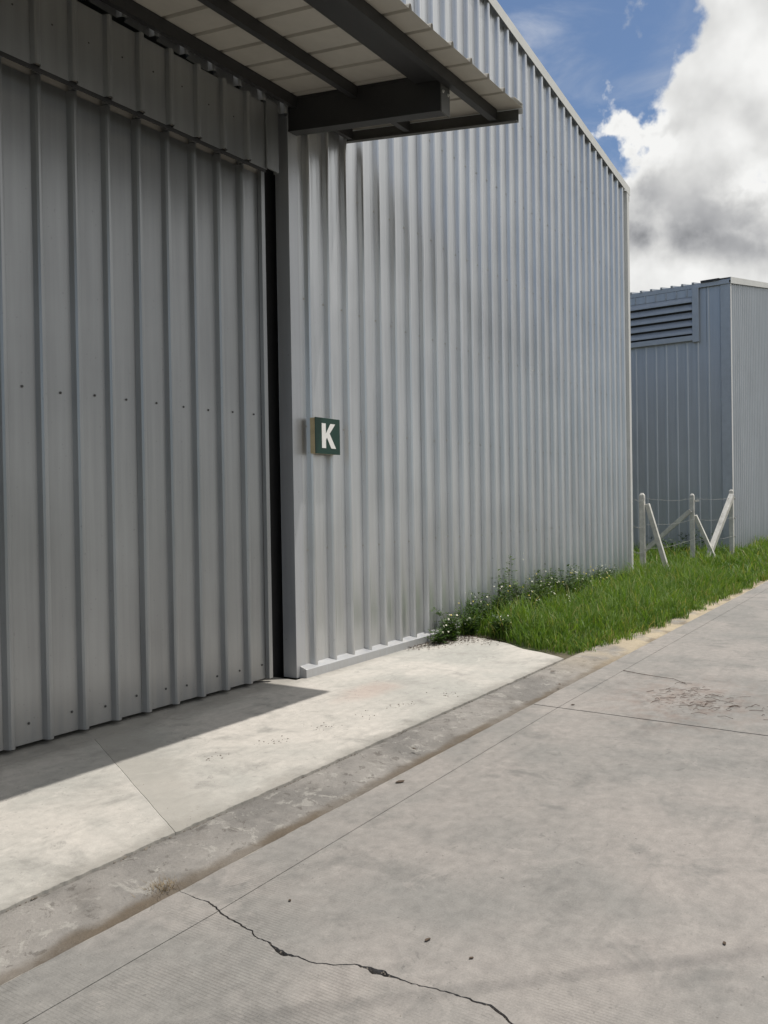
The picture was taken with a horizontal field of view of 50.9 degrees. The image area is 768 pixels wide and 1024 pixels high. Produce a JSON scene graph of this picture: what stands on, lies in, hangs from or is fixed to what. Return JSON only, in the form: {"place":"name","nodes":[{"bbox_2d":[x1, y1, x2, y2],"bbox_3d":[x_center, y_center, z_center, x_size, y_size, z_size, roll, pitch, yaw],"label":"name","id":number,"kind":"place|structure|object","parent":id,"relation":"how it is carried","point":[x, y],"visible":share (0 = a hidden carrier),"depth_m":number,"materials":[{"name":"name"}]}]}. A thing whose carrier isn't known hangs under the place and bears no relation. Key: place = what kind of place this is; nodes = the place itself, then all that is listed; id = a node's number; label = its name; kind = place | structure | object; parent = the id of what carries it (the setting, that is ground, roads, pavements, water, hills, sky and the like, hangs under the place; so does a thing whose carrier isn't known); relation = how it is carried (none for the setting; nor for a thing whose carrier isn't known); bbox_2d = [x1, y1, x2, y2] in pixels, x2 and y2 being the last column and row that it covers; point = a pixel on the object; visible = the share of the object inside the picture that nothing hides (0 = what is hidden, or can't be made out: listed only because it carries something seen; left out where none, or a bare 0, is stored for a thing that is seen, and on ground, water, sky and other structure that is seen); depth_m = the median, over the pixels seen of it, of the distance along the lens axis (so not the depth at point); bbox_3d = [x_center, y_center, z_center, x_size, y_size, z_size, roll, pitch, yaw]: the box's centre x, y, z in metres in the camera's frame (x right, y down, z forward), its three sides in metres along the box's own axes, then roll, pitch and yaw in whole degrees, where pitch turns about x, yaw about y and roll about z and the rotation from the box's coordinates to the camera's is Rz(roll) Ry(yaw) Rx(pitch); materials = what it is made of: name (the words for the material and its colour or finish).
{"place":"outdoors","nodes":[
{"label":"outdoors","id":0,"kind":"place"},
{"bbox_2d":[0,635,563,914],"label":"pavement","id":1,"kind":"structure","parent":0,"point":[81,804],"depth_m":4.43,"materials":[{"name":"concrete"}]},
{"bbox_2d":[424,627,451,643],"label":"weed","id":2,"kind":"object","parent":1,"relation":"on","point":[438,638],"visible":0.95,"depth_m":7.71,"materials":[{"name":"green plant"}]},
{"bbox_2d":[431,607,461,635],"bbox_3d":[0.653,1.088,8.027,0.279,0.379,0.496,-1,1,18],"label":"weed","id":3,"kind":"object","parent":1,"relation":"on","point":[446,621],"visible":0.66,"depth_m":7.97,"materials":[{"name":"green plant"}]},
{"bbox_2d":[434,614,461,639],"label":"weed","id":4,"kind":"object","parent":1,"relation":"on","point":[451,636],"visible":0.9,"depth_m":7.90,"materials":[{"name":"green plant"}]},
{"bbox_2d":[408,632,515,649],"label":"leaf litter","id":5,"kind":"object","parent":1,"relation":"on","point":[447,639],"visible":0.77,"depth_m":7.78,"materials":[{"name":"brown plant"}]},
{"bbox_2d":[0,524,669,679],"bbox_3d":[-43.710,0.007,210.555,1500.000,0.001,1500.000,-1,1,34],"label":"ground","id":6,"kind":"structure","parent":0,"point":[285,677],"depth_m":7.71,"materials":[{"name":"grey concrete"}]},
{"bbox_2d":[0,0,633,750],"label":"warehouse","id":7,"kind":"structure","parent":6,"relation":"on","point":[242,242],"depth_m":5.98,"materials":[{"name":"metal"}]},
{"bbox_2d":[0,44,272,750],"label":"sliding door","id":8,"kind":"structure","parent":7,"relation":"in","point":[74,616],"depth_m":5.11,"materials":[{"name":"metal"}]},
{"bbox_2d":[310,417,339,454],"bbox_3d":[-0.471,-0.606,6.468,0.058,0.287,0.319,-1,1,34],"label":"sign","id":9,"kind":"object","parent":7,"relation":"attached to","point":[324,435],"visible":1,"depth_m":6.42,"materials":[{"name":"green metal"}]},
{"bbox_2d":[0,579,767,985],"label":"gutter","id":10,"kind":"object","parent":6,"relation":"on","point":[48,927],"visible":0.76,"depth_m":3.41,"materials":[{"name":"concrete"}]},
{"bbox_2d":[130,875,181,897],"bbox_3d":[-0.800,1.343,2.894,0.177,0.045,0.195,-1,1,34],"label":"grass tuft","id":11,"kind":"object","parent":10,"relation":"on","point":[163,885],"visible":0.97,"depth_m":2.90,"materials":[{"name":"plant"}]},
{"bbox_2d":[6,652,755,1018],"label":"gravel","id":12,"kind":"structure","parent":10,"relation":"on","point":[284,786],"depth_m":3.53,"materials":[{"name":"grey gravel"}]},
{"bbox_2d":[0,581,767,1023],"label":"road","id":13,"kind":"structure","parent":0,"point":[602,859],"depth_m":2.78,"materials":[{"name":"concrete"}]},
{"bbox_2d":[623,670,684,683],"bbox_3d":[2.058,1.245,6.113,0.066,0.010,0.595,-1,1,-33],"label":"crack","id":14,"kind":"object","parent":13,"relation":"on","point":[651,675],"visible":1,"depth_m":6.14,"materials":[{"name":"grey concrete"}]},
{"bbox_2d":[647,682,764,719],"bbox_3d":[2.153,1.249,5.323,0.691,0.015,1.012,-1,1,-28],"label":"dirt debris","id":15,"kind":"object","parent":13,"relation":"on","point":[704,701],"visible":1,"depth_m":5.35,"materials":[{"name":"brown soil"}]},
{"bbox_2d":[472,634,595,659],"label":"verge","id":16,"kind":"structure","parent":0,"point":[559,654],"depth_m":7.46,"materials":[{"name":"soil"}]},
{"bbox_2d":[457,608,481,634],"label":"weed","id":17,"kind":"object","parent":16,"relation":"on","point":[469,619],"visible":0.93,"depth_m":8.18,"materials":[{"name":"green plant"}]},
{"bbox_2d":[462,592,486,632],"bbox_3d":[0.941,1.047,8.435,0.286,0.442,0.361,-1,1,11],"label":"weed","id":18,"kind":"object","parent":16,"relation":"on","point":[471,606],"visible":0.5,"depth_m":8.40,"materials":[{"name":"green plant"}]},
{"bbox_2d":[467,598,489,614],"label":"weed","id":19,"kind":"object","parent":16,"relation":"on","point":[475,607],"visible":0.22,"depth_m":8.57,"materials":[{"name":"green plant"}]},
{"bbox_2d":[473,581,510,619],"bbox_3d":[1.143,1.021,8.686,0.357,0.484,0.781,-1,1,34],"label":"weed","id":20,"kind":"object","parent":16,"relation":"on","point":[496,597],"visible":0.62,"depth_m":8.64,"materials":[{"name":"green plant"}]},
{"bbox_2d":[479,586,509,609],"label":"weed","id":21,"kind":"object","parent":16,"relation":"on","point":[493,601],"visible":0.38,"depth_m":8.79,"materials":[{"name":"green plant"}]},
{"bbox_2d":[485,611,510,634],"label":"weed","id":22,"kind":"object","parent":16,"relation":"on","point":[496,618],"visible":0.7,"depth_m":8.00,"materials":[{"name":"green plant"}]},
{"bbox_2d":[491,620,511,638],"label":"weed","id":23,"kind":"object","parent":16,"relation":"on","point":[501,627],"visible":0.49,"depth_m":7.98,"materials":[{"name":"green plant"}]},
{"bbox_2d":[493,553,523,607],"bbox_3d":[1.272,0.868,9.102,0.519,0.777,0.680,-1,1,20],"label":"weed","id":24,"kind":"object","parent":16,"relation":"on","point":[508,597],"visible":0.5,"depth_m":9.15,"materials":[{"name":"green plant"}]},
{"bbox_2d":[511,580,536,604],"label":"weed","id":25,"kind":"object","parent":16,"relation":"on","point":[517,593],"visible":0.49,"depth_m":9.33,"materials":[{"name":"green plant"}]},
{"bbox_2d":[511,573,537,602],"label":"weed","id":26,"kind":"object","parent":16,"relation":"on","point":[529,591],"visible":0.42,"depth_m":9.54,"materials":[{"name":"green plant"}]},
{"bbox_2d":[518,578,554,603],"bbox_3d":[1.844,1.014,9.576,0.398,0.457,0.564,-1,1,34],"label":"weed","id":27,"kind":"object","parent":16,"relation":"on","point":[539,592],"visible":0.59,"depth_m":9.55,"materials":[{"name":"green plant"}]},
{"bbox_2d":[528,569,556,591],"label":"weed","id":28,"kind":"object","parent":16,"relation":"on","point":[537,576],"visible":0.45,"depth_m":10.07,"materials":[{"name":"green plant"}]},
{"bbox_2d":[534,584,552,602],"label":"weed","id":29,"kind":"object","parent":16,"relation":"on","point":[547,591],"visible":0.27,"depth_m":9.78,"materials":[{"name":"green plant"}]},
{"bbox_2d":[542,573,563,596],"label":"weed","id":30,"kind":"object","parent":16,"relation":"on","point":[552,584],"visible":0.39,"depth_m":10.18,"materials":[{"name":"green plant"}]},
{"bbox_2d":[550,563,575,590],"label":"weed","id":31,"kind":"object","parent":16,"relation":"on","point":[562,581],"visible":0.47,"depth_m":10.47,"materials":[{"name":"green plant"}]},
{"bbox_2d":[553,565,580,595],"bbox_3d":[2.349,0.965,10.396,0.401,0.522,0.500,-1,1,8],"label":"weed","id":32,"kind":"object","parent":16,"relation":"on","point":[568,584],"visible":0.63,"depth_m":10.38,"materials":[{"name":"green plant"}]},
{"bbox_2d":[564,572,590,591],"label":"weed","id":33,"kind":"object","parent":16,"relation":"on","point":[577,581],"visible":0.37,"depth_m":10.69,"materials":[{"name":"green plant"}]},
{"bbox_2d":[573,570,593,589],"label":"weed","id":34,"kind":"object","parent":16,"relation":"on","point":[581,583],"visible":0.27,"depth_m":10.79,"materials":[{"name":"green plant"}]},
{"bbox_2d":[578,568,589,582],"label":"weed","id":35,"kind":"object","parent":16,"relation":"on","point":[584,575],"visible":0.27,"depth_m":11.07,"materials":[{"name":"green plant"}]},
{"bbox_2d":[584,565,605,584],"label":"weed","id":36,"kind":"object","parent":16,"relation":"on","point":[595,574],"visible":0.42,"depth_m":11.42,"materials":[{"name":"green plant"}]},
{"bbox_2d":[453,555,754,655],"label":"grass","id":37,"kind":"structure","parent":16,"relation":"on","point":[636,601],"depth_m":8.87,"materials":[{"name":"green plant"}]},
{"bbox_2d":[634,489,735,568],"bbox_3d":[5.765,0.340,16.504,1.713,1.595,7.311,-1,1,34],"label":"fence","id":38,"kind":"object","parent":16,"relation":"on","point":[726,510],"visible":0.97,"depth_m":17.28,"materials":[{"name":"concrete"}]},
{"bbox_2d":[630,277,767,549],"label":"warehouse","id":39,"kind":"structure","parent":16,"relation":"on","point":[696,347],"depth_m":19.99,"materials":[{"name":"paint"}]},
{"bbox_2d":[633,535,767,585],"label":"grass","id":40,"kind":"structure","parent":16,"relation":"on","point":[752,559],"depth_m":15.55,"materials":[{"name":"green plant"}]},
{"bbox_2d":[650,529,712,551],"bbox_3d":[6.806,0.741,19.143,1.773,0.654,1.436,-1,1,-16],"label":"bush","id":41,"kind":"object","parent":40,"relation":"on","point":[701,538],"visible":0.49,"depth_m":18.84,"materials":[{"name":"green plant"}]},
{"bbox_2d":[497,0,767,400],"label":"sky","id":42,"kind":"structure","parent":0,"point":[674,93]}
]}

